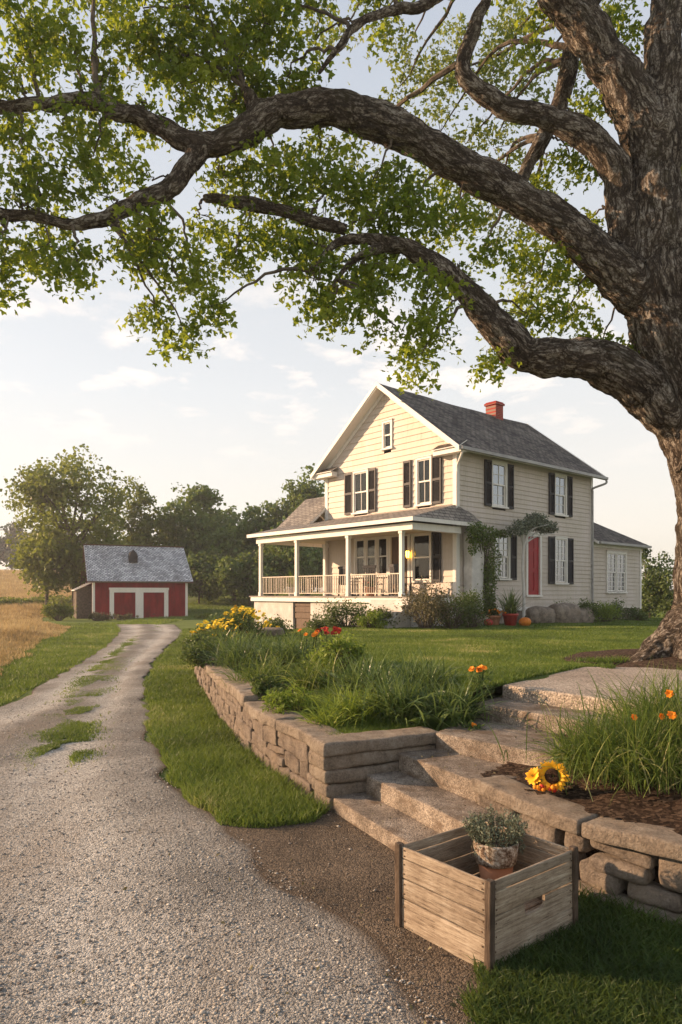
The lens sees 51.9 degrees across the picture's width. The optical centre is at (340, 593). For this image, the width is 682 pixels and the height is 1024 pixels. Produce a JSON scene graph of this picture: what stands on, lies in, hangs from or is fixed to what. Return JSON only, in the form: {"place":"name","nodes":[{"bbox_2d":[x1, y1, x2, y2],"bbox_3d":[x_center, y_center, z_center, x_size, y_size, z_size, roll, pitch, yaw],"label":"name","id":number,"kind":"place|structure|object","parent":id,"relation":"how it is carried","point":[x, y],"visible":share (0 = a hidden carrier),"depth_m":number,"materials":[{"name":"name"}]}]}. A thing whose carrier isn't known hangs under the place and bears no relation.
{"place":"outdoors","nodes":[
{"label":"outdoors","id":0,"kind":"place"},
{"bbox_2d":[0,624,481,1023],"bbox_3d":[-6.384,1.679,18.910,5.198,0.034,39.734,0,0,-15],"label":"driveway","id":1,"kind":"structure","parent":0,"point":[149,646],"depth_m":3.82,"materials":[{"name":"gravel"}]},
{"bbox_2d":[4,626,162,770],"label":"grass","id":2,"kind":"structure","parent":1,"relation":"on","point":[73,732],"depth_m":8.69,"materials":[{"name":"plant"}]},
{"bbox_2d":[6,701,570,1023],"bbox_3d":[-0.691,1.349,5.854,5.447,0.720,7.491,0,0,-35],"label":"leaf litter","id":3,"kind":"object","parent":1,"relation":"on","point":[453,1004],"visible":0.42,"depth_m":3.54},
{"bbox_2d":[231,626,340,669],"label":"ornamental grass","id":4,"kind":"object","parent":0,"point":[286,650],"depth_m":10.15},
{"bbox_2d":[282,572,301,595],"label":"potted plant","id":5,"kind":"object","parent":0,"point":[292,585],"visible":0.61,"depth_m":27.04,"materials":[{"name":"green plant"}]},
{"bbox_2d":[0,589,665,1023],"bbox_3d":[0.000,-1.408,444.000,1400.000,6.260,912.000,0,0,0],"label":"ground","id":6,"kind":"structure","parent":0,"point":[192,623],"depth_m":35.08,"materials":[{"name":"plant"}]},
{"bbox_2d":[0,520,35,569],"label":"tree","id":7,"kind":"object","parent":6,"relation":"on","point":[3,544],"visible":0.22,"depth_m":149.69,"materials":[{"name":"green plant"}]},
{"bbox_2d":[4,534,79,607],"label":"tree","id":8,"kind":"object","parent":6,"relation":"on","point":[42,577],"visible":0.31,"depth_m":51.00,"materials":[{"name":"green plant"}]},
{"bbox_2d":[40,600,76,620],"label":"shrub","id":9,"kind":"object","parent":6,"relation":"on","point":[56,611],"visible":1,"depth_m":43.43,"materials":[{"name":"green plant"}]},
{"bbox_2d":[0,622,119,705],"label":"grass","id":10,"kind":"structure","parent":6,"relation":"on","point":[46,660],"depth_m":18.27,"materials":[{"name":"plant"}]},
{"bbox_2d":[0,443,175,611],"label":"tree","id":11,"kind":"object","parent":6,"relation":"on","point":[41,489],"visible":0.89,"depth_m":51.16,"materials":[{"name":"green plant"}]},
{"bbox_2d":[87,612,117,620],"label":"shrub","id":12,"kind":"object","parent":6,"relation":"on","point":[97,616],"visible":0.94,"depth_m":43.40,"materials":[{"name":"green plant"}]},
{"bbox_2d":[71,544,192,618],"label":"barn","id":13,"kind":"structure","parent":6,"relation":"on","point":[140,581],"depth_m":47.72,"materials":[{"name":"wood"}]},
{"bbox_2d":[114,592,134,618],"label":"barn door","id":14,"kind":"structure","parent":13,"relation":"in","point":[124,602],"depth_m":46.84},
{"bbox_2d":[143,592,163,617],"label":"barn door","id":15,"kind":"structure","parent":13,"relation":"in","point":[153,602],"depth_m":47.61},
{"bbox_2d":[119,514,182,546],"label":"tree","id":16,"kind":"object","parent":6,"relation":"on","point":[164,530],"visible":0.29,"depth_m":62.66,"materials":[{"name":"green plant"}]},
{"bbox_2d":[153,482,244,597],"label":"tree","id":17,"kind":"object","parent":6,"relation":"on","point":[198,526],"visible":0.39,"depth_m":64.37,"materials":[{"name":"green plant"}]},
{"bbox_2d":[186,545,229,603],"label":"tree","id":18,"kind":"object","parent":6,"relation":"on","point":[205,563],"visible":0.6,"depth_m":59.09,"materials":[{"name":"green plant"}]},
{"bbox_2d":[205,520,258,600],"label":"tree","id":19,"kind":"object","parent":6,"relation":"on","point":[227,542],"visible":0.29,"depth_m":61.42,"materials":[{"name":"green plant"}]},
{"bbox_2d":[140,625,338,827],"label":"grass","id":20,"kind":"structure","parent":6,"relation":"on","point":[213,766],"depth_m":6.80,"materials":[{"name":"plant"}]},
{"bbox_2d":[210,548,284,605],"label":"tree","id":21,"kind":"object","parent":6,"relation":"on","point":[235,575],"visible":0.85,"depth_m":56.87,"materials":[{"name":"green plant"}]},
{"bbox_2d":[239,493,295,595],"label":"tree","id":22,"kind":"object","parent":6,"relation":"on","point":[259,522],"visible":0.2,"depth_m":66.36,"materials":[{"name":"green plant"}]},
{"bbox_2d":[258,514,322,592],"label":"tree","id":23,"kind":"object","parent":6,"relation":"on","point":[308,556],"visible":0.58,"depth_m":57.80,"materials":[{"name":"green plant"}]},
{"bbox_2d":[274,463,324,595],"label":"tree","id":24,"kind":"object","parent":6,"relation":"on","point":[303,492],"visible":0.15,"depth_m":65.27,"materials":[{"name":"green plant"}]},
{"bbox_2d":[194,658,437,810],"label":"retaining wall","id":25,"kind":"structure","parent":6,"relation":"on","point":[318,760],"depth_m":5.92,"materials":[{"name":"stone"}]},
{"bbox_2d":[108,592,664,633],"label":"grass","id":26,"kind":"structure","parent":6,"relation":"on","point":[147,620],"depth_m":51.49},
{"bbox_2d":[334,696,615,850],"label":"stone stairs","id":27,"kind":"structure","parent":6,"relation":"on","point":[418,803],"depth_m":5.31,"materials":[{"name":"stone"}]},
{"bbox_2d":[460,719,484,730],"bbox_3d":[1.124,1.165,6.009,0.241,0.177,0.245,0,0,0],"label":"marigold","id":28,"kind":"object","parent":27,"relation":"on","point":[471,724],"visible":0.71,"depth_m":6.00,"materials":[{"name":"orange plant"}]},
{"bbox_2d":[447,883,681,1023],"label":"grass","id":29,"kind":"structure","parent":6,"relation":"on","point":[571,969],"depth_m":3.03,"materials":[{"name":"plant"}]},
{"bbox_2d":[471,775,681,929],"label":"retaining wall","id":30,"kind":"structure","parent":6,"relation":"on","point":[631,860],"depth_m":3.88,"materials":[{"name":"stone"}]},
{"bbox_2d":[525,760,574,793],"bbox_3d":[1.370,1.188,4.524,0.343,0.228,0.214,0,0,0],"label":"sunflower posy","id":31,"kind":"object","parent":30,"relation":"on","point":[544,779],"visible":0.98,"depth_m":4.49,"materials":[{"name":"yellow plant"}]},
{"bbox_2d":[0,0,681,590],"label":"sky","id":32,"kind":"structure","parent":0,"point":[271,402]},
{"bbox_2d":[177,789,590,1023],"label":"dirt apron","id":33,"kind":"object","parent":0,"point":[313,865],"visible":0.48,"depth_m":4.08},
{"bbox_2d":[395,816,578,974],"bbox_3d":[0.735,1.489,3.552,0.689,0.431,0.626,0,0,-38],"label":"wooden crate","id":34,"kind":"object","parent":33,"relation":"on","point":[444,901],"visible":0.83,"depth_m":3.37,"materials":[{"name":"brown wood"}]},
{"bbox_2d":[462,804,529,892],"bbox_3d":[0.823,1.363,3.705,0.350,0.467,0.340,0,0,-23],"label":"potted herb","id":35,"kind":"object","parent":34,"relation":"on","point":[496,852],"visible":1,"depth_m":3.64,"materials":[{"name":"plant"}]},
{"bbox_2d":[379,646,477,694],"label":"ornamental grass","id":36,"kind":"object","parent":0,"point":[435,673],"depth_m":7.13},
{"bbox_2d":[227,617,663,737],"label":"lawn","id":37,"kind":"structure","parent":0,"point":[532,678],"depth_m":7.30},
{"bbox_2d":[174,633,226,668],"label":"leafy plant","id":38,"kind":"object","parent":37,"relation":"on","point":[187,657],"visible":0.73,"depth_m":11.36,"materials":[{"name":"green plant"}]},
{"bbox_2d":[179,627,230,652],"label":"leafy plant","id":39,"kind":"object","parent":37,"relation":"on","point":[183,641],"visible":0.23,"depth_m":13.25,"materials":[{"name":"green plant"}]},
{"bbox_2d":[188,619,244,642],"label":"flowering shrub","id":40,"kind":"object","parent":37,"relation":"on","point":[202,628],"visible":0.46,"depth_m":14.97,"materials":[{"name":"yellow plant"}]},
{"bbox_2d":[188,623,284,654],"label":"ornamental grass","id":41,"kind":"object","parent":37,"relation":"on","point":[240,632],"depth_m":12.81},
{"bbox_2d":[205,605,270,641],"bbox_3d":[-2.403,0.748,16.375,1.629,0.975,1.057,0,0,0],"label":"flowering shrub","id":42,"kind":"object","parent":37,"relation":"on","point":[246,617],"visible":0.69,"depth_m":16.21,"materials":[{"name":"yellow plant"}]},
{"bbox_2d":[182,627,294,672],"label":"ornamental grass","id":43,"kind":"object","parent":37,"relation":"on","point":[234,654],"depth_m":10.80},
{"bbox_2d":[232,608,279,639],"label":"flowering shrub","id":44,"kind":"object","parent":37,"relation":"on","point":[263,615],"visible":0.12,"depth_m":18.04,"materials":[{"name":"yellow plant"}]},
{"bbox_2d":[207,648,310,689],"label":"ornamental grass","id":45,"kind":"object","parent":37,"relation":"on","point":[251,675],"depth_m":8.95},
{"bbox_2d":[250,670,283,692],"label":"leafy plant","id":46,"kind":"object","parent":37,"relation":"on","point":[255,678],"visible":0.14,"depth_m":8.30,"materials":[{"name":"green plant"}]},
{"bbox_2d":[259,627,283,637],"bbox_3d":[-1.739,1.028,17.205,0.680,0.390,0.513,0,0,0],"label":"boulder","id":47,"kind":"object","parent":37,"relation":"on","point":[275,631],"visible":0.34,"depth_m":16.99,"materials":[{"name":"stone"}]},
{"bbox_2d":[249,675,294,703],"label":"leafy plant","id":48,"kind":"object","parent":37,"relation":"on","point":[261,687],"visible":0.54,"depth_m":7.62,"materials":[{"name":"green plant"}]},
{"bbox_2d":[253,614,295,632],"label":"leafy plant","id":49,"kind":"object","parent":37,"relation":"on","point":[277,621],"visible":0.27,"depth_m":18.70,"materials":[{"name":"green plant"}]},
{"bbox_2d":[259,680,319,714],"bbox_3d":[-0.515,1.049,6.953,0.607,0.372,0.585,0,0,0],"label":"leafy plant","id":50,"kind":"object","parent":37,"relation":"on","point":[285,699],"visible":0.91,"depth_m":6.91,"materials":[{"name":"green plant"}]},
{"bbox_2d":[292,629,321,667],"bbox_3d":[-0.462,0.796,9.322,0.436,0.651,0.391,0,0,-35],"label":"marigold","id":51,"kind":"object","parent":37,"relation":"on","point":[312,635],"visible":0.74,"depth_m":9.33,"materials":[{"name":"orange plant"}]},
{"bbox_2d":[260,647,356,692],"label":"ornamental grass","id":52,"kind":"object","parent":37,"relation":"on","point":[309,671],"depth_m":8.26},
{"bbox_2d":[303,611,339,629],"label":"shrub","id":53,"kind":"object","parent":37,"relation":"on","point":[316,623],"visible":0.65,"depth_m":21.50,"materials":[{"name":"green plant"}]},
{"bbox_2d":[311,626,341,659],"bbox_3d":[-0.187,0.744,9.257,0.449,0.626,0.422,0,0,0],"label":"marigold","id":54,"kind":"object","parent":37,"relation":"on","point":[338,630],"visible":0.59,"depth_m":9.24,"materials":[{"name":"red plant"}]},
{"bbox_2d":[287,689,372,731],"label":"ornamental grass","id":55,"kind":"object","parent":37,"relation":"on","point":[319,719],"depth_m":6.25,"materials":[{"name":"green plant"}]},
{"bbox_2d":[299,629,367,671],"bbox_3d":[-0.060,0.745,8.966,0.674,0.596,0.864,0,0,43],"label":"leafy plant","id":56,"kind":"object","parent":37,"relation":"on","point":[335,646],"visible":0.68,"depth_m":8.81,"materials":[{"name":"green plant"}]},
{"bbox_2d":[0,0,681,661],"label":"old tree","id":57,"kind":"object","parent":37,"relation":"on","point":[628,262],"visible":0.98,"depth_m":8.90,"materials":[{"name":"green plant"}]},
{"bbox_2d":[316,593,375,627],"bbox_3d":[0.129,0.566,21.037,1.870,1.145,1.402,0,0,0],"label":"shrub","id":58,"kind":"object","parent":37,"relation":"on","point":[345,613],"visible":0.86,"depth_m":20.88,"materials":[{"name":"green plant"}]},
{"bbox_2d":[302,671,402,724],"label":"ornamental grass","id":59,"kind":"object","parent":37,"relation":"on","point":[352,708],"depth_m":6.50,"materials":[{"name":"green plant"}]},
{"bbox_2d":[307,644,411,698],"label":"ornamental grass","id":60,"kind":"object","parent":37,"relation":"on","point":[352,677],"depth_m":7.29,"materials":[{"name":"plant"}]},
{"bbox_2d":[351,609,388,628],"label":"shrub","id":61,"kind":"object","parent":37,"relation":"on","point":[374,621],"visible":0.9,"depth_m":20.31,"materials":[{"name":"green plant"}]},
{"bbox_2d":[368,605,399,627],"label":"shrub","id":62,"kind":"object","parent":37,"relation":"on","point":[389,616],"visible":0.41,"depth_m":20.83,"materials":[{"name":"green plant"}]},
{"bbox_2d":[326,660,453,727],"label":"ornamental grass","id":63,"kind":"object","parent":37,"relation":"on","point":[391,711],"depth_m":6.42,"materials":[{"name":"plant"}]},
{"bbox_2d":[393,576,466,628],"bbox_3d":[2.562,0.267,20.319,2.231,1.761,2.093,0,0,0],"label":"shrub","id":64,"kind":"object","parent":37,"relation":"on","point":[416,606],"visible":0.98,"depth_m":20.20,"materials":[{"name":"green plant"}]},
{"bbox_2d":[407,703,463,730],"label":"hosta","id":65,"kind":"object","parent":37,"relation":"on","point":[436,723],"visible":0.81,"depth_m":6.12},
{"bbox_2d":[247,382,651,628],"bbox_3d":[4.671,-3.131,29.221,16.830,9.961,9.310,0,0,-41],"label":"farmhouse","id":66,"kind":"object","parent":37,"relation":"on","point":[414,483],"visible":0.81,"depth_m":25.61,"materials":[{"name":"wood"}]},
{"bbox_2d":[337,566,359,595],"bbox_3d":[0.265,-0.440,25.494,0.530,1.080,0.670,0,0,-41],"label":"porch chair","id":67,"kind":"object","parent":66,"relation":"on","point":[342,570],"visible":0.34,"depth_m":25.40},
{"bbox_2d":[352,538,364,577],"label":"window","id":68,"kind":"structure","parent":66,"relation":"in","point":[359,543],"depth_m":26.52,"materials":[{"name":"grey glass"}]},
{"bbox_2d":[351,468,368,514],"bbox_3d":[0.747,-3.835,26.430,0.170,1.670,0.940,0,0,-41],"label":"window","id":69,"kind":"structure","parent":66,"relation":"in","point":[359,477],"depth_m":26.48,"materials":[{"name":"white glass"}]},
{"bbox_2d":[359,578,381,595],"bbox_3d":[0.918,-0.242,23.308,0.782,0.684,0.720,0,0,-40],"label":"porch chair","id":70,"kind":"object","parent":66,"relation":"on","point":[373,587],"visible":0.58,"depth_m":23.23,"materials":[{"name":"wood"}]},
{"bbox_2d":[365,537,375,576],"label":"window","id":71,"kind":"structure","parent":66,"relation":"in","point":[370,542],"depth_m":26.06,"materials":[{"name":"grey glass"}]},
{"bbox_2d":[361,565,384,595],"bbox_3d":[1.132,-0.440,24.657,0.670,1.080,0.530,0,0,34],"label":"porch chair","id":72,"kind":"object","parent":66,"relation":"on","point":[370,567],"visible":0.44,"depth_m":24.46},
{"bbox_2d":[376,536,388,576],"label":"window","id":73,"kind":"structure","parent":66,"relation":"in","point":[381,541],"depth_m":25.62,"materials":[{"name":"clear glass"}]},
{"bbox_2d":[380,418,393,450],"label":"window","id":74,"kind":"structure","parent":66,"relation":"in","point":[387,425],"depth_m":25.38,"materials":[{"name":"clear glass"}]},
{"bbox_2d":[387,534,410,595],"bbox_3d":[2.079,-1.015,24.910,0.150,2.290,1.130,0,0,-41],"label":"door","id":75,"kind":"structure","parent":66,"relation":"in","point":[393,540],"depth_m":25.00,"materials":[{"name":"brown wood"}]},
{"bbox_2d":[388,564,412,595],"bbox_3d":[1.979,-0.440,23.540,0.530,1.080,0.670,0,0,-41],"label":"porch chair","id":76,"kind":"object","parent":66,"relation":"on","point":[393,568],"visible":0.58,"depth_m":23.44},
{"bbox_2d":[409,532,431,582],"bbox_3d":[2.823,-1.250,24.160,0.298,1.760,1.010,0,0,-41],"label":"window","id":77,"kind":"structure","parent":66,"relation":"in","point":[421,543],"depth_m":24.15,"materials":[{"name":"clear glass"}]},
{"bbox_2d":[414,454,432,506],"bbox_3d":[2.854,-3.855,24.028,0.170,1.710,0.810,0,0,-41],"label":"window","id":78,"kind":"structure","parent":66,"relation":"in","point":[422,463],"depth_m":24.08,"materials":[{"name":"clear glass"}]},
{"bbox_2d":[464,521,511,615],"bbox_3d":[4.984,-0.645,23.407,2.404,3.493,0.683,0,0,-41],"label":"climbing vine","id":79,"kind":"object","parent":66,"relation":"attached to","point":[488,578],"visible":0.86,"depth_m":23.34,"materials":[{"name":"green plant"}]},
{"bbox_2d":[490,459,508,508],"bbox_3d":[5.520,-3.805,24.485,0.990,1.650,0.170,0,0,-41],"label":"window","id":80,"kind":"structure","parent":66,"relation":"in","point":[499,468],"depth_m":24.54,"materials":[{"name":"clear glass"}]},
{"bbox_2d":[493,534,511,579],"bbox_3d":[5.641,-1.295,24.591,1.030,1.670,0.170,0,0,-41],"label":"window","id":81,"kind":"structure","parent":66,"relation":"in","point":[504,544],"depth_m":24.73,"materials":[{"name":"clear glass"}]},
{"bbox_2d":[525,532,542,596],"bbox_3d":[7.122,-1.055,25.889,1.080,2.370,0.150,0,0,-41],"label":"door","id":82,"kind":"structure","parent":66,"relation":"in","point":[533,550],"depth_m":25.95,"materials":[{"name":"wood"}]},
{"bbox_2d":[554,472,568,516],"bbox_3d":[8.478,-3.805,27.080,0.960,1.650,0.170,0,0,-41],"label":"window","id":83,"kind":"structure","parent":66,"relation":"in","point":[560,479],"depth_m":27.15,"materials":[{"name":"clear glass"}]},
{"bbox_2d":[554,535,568,584],"bbox_3d":[8.497,-1.275,27.096,0.990,1.870,0.170,0,0,-41],"label":"window","id":84,"kind":"structure","parent":66,"relation":"in","point":[561,542],"depth_m":27.17,"materials":[{"name":"clear glass"}]},
{"bbox_2d":[606,550,618,592],"bbox_3d":[11.452,-0.905,29.802,0.960,1.810,0.298,0,0,-41],"label":"window","id":85,"kind":"structure","parent":66,"relation":"in","point":[611,556],"depth_m":29.78,"materials":[{"name":"clear glass"}]},
{"bbox_2d":[617,551,627,592],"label":"window","id":86,"kind":"structure","parent":66,"relation":"in","point":[621,556],"depth_m":30.42,"materials":[{"name":"clear glass"}]},
{"bbox_2d":[392,670,508,729],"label":"ornamental grass","id":87,"kind":"object","parent":37,"relation":"on","point":[465,707],"depth_m":6.32,"materials":[{"name":"plant"}]},
{"bbox_2d":[420,587,483,628],"bbox_3d":[3.261,0.469,20.580,1.940,1.340,1.904,0,0,0],"label":"shrub","id":88,"kind":"object","parent":37,"relation":"on","point":[467,605],"visible":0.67,"depth_m":20.45,"materials":[{"name":"green plant"}]},
{"bbox_2d":[454,584,490,627],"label":"shrub","id":89,"kind":"object","parent":37,"relation":"on","point":[475,622],"visible":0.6,"depth_m":20.96,"materials":[{"name":"green plant"}]},
{"bbox_2d":[463,664,497,692],"bbox_3d":[1.319,0.823,6.611,0.294,0.296,0.279,0,0,30],"label":"marigold","id":90,"kind":"object","parent":37,"relation":"on","point":[479,670],"visible":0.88,"depth_m":6.61,"materials":[{"name":"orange plant"}]},
{"bbox_2d":[485,605,505,624],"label":"potted plant","id":91,"kind":"object","parent":37,"relation":"on","point":[494,613],"visible":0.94,"depth_m":22.74,"materials":[{"name":"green plant"}]},
{"bbox_2d":[488,588,524,625],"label":"potted plant","id":92,"kind":"object","parent":37,"relation":"on","point":[510,615],"visible":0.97,"depth_m":22.65,"materials":[{"name":"plant"}]},
{"bbox_2d":[504,512,558,617],"bbox_3d":[6.594,-0.877,24.180,2.887,3.998,1.220,0,0,-41],"label":"tree","id":93,"kind":"object","parent":37,"relation":"on","point":[533,523],"visible":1,"depth_m":23.87,"materials":[{"name":"green plant"}]},
{"bbox_2d":[525,606,555,622],"bbox_3d":[7.114,0.821,25.013,1.066,0.756,0.735,0,0,-3],"label":"boulder","id":94,"kind":"object","parent":37,"relation":"on","point":[537,614],"visible":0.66,"depth_m":24.69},
{"bbox_2d":[548,602,580,622],"bbox_3d":[8.030,0.788,25.359,1.232,0.911,0.787,0,0,-20],"label":"boulder","id":95,"kind":"object","parent":37,"relation":"on","point":[567,612],"visible":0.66,"depth_m":25.04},
{"bbox_2d":[579,607,593,622],"bbox_3d":[8.865,0.891,25.908,0.983,0.826,0.757,0,0,-37],"label":"boulder","id":96,"kind":"object","parent":37,"relation":"on","point":[585,615],"visible":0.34,"depth_m":25.59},
{"bbox_2d":[573,597,603,622],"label":"shrub","id":97,"kind":"object","parent":37,"relation":"on","point":[586,605],"visible":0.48,"depth_m":25.81,"materials":[{"name":"green plant"}]},
{"bbox_2d":[579,600,624,621],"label":"shrub","id":98,"kind":"object","parent":37,"relation":"on","point":[607,612],"visible":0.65,"depth_m":26.51,"materials":[{"name":"green plant"}]},
{"bbox_2d":[611,596,626,619],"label":"shrub","id":99,"kind":"object","parent":37,"relation":"on","point":[618,605],"visible":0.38,"depth_m":29.02,"materials":[{"name":"green plant"}]},
{"bbox_2d":[562,649,681,669],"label":"mulch ring","id":100,"kind":"object","parent":37,"relation":"on","point":[673,661],"visible":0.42,"depth_m":9.13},
{"bbox_2d":[555,652,681,670],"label":"grass","id":101,"kind":"structure","parent":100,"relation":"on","point":[609,660],"depth_m":9.12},
{"bbox_2d":[615,605,650,620],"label":"shrub","id":102,"kind":"object","parent":37,"relation":"on","point":[638,615],"visible":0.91,"depth_m":28.08,"materials":[{"name":"green plant"}]},
{"bbox_2d":[639,548,673,616],"bbox_3d":[16.539,-0.291,36.981,2.535,4.696,2.577,0,0,0],"label":"tree","id":103,"kind":"object","parent":37,"relation":"on","point":[650,574],"visible":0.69,"depth_m":36.67,"materials":[{"name":"green plant"}]},
{"bbox_2d":[649,567,673,616],"bbox_3d":[17.164,0.340,36.158,2.587,3.449,2.277,0,0,0],"label":"tree","id":104,"kind":"object","parent":37,"relation":"on","point":[664,605],"visible":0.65,"depth_m":35.70,"materials":[{"name":"green plant"}]},
{"bbox_2d":[480,734,681,834],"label":"mulch bed","id":105,"kind":"object","parent":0,"point":[662,809],"visible":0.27,"depth_m":4.26,"materials":[{"name":"wood"}]},
{"bbox_2d":[540,725,609,781],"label":"ornamental grass","id":106,"kind":"object","parent":105,"relation":"on","point":[571,755],"depth_m":4.67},
{"bbox_2d":[486,690,681,805],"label":"ornamental grass","id":107,"kind":"object","parent":105,"relation":"on","point":[622,756],"depth_m":4.41,"materials":[{"name":"green plant"}]},
{"bbox_2d":[540,656,681,778],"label":"ornamental grass","id":108,"kind":"object","parent":105,"relation":"on","point":[676,698],"depth_m":4.97,"materials":[{"name":"plant"}]},
{"bbox_2d":[503,667,681,714],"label":"path","id":109,"kind":"structure","parent":0,"point":[550,690],"depth_m":6.75,"materials":[{"name":"stone"}]},
{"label":"field","id":110,"kind":"structure","parent":0,"visible":0},
{"bbox_2d":[0,607,70,676],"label":"wheat","id":111,"kind":"object","parent":110,"relation":"on","point":[23,627],"visible":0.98,"depth_m":28.05,"materials":[{"name":"plant"}]},
{"bbox_2d":[0,595,71,605],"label":"hedgerow","id":112,"kind":"object","parent":110,"relation":"on","point":[11,600],"visible":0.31,"depth_m":59.54,"materials":[{"name":"green plant"}]},
{"bbox_2d":[0,569,84,610],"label":"wheat","id":113,"kind":"object","parent":110,"relation":"on","point":[12,582],"visible":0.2,"depth_m":81.55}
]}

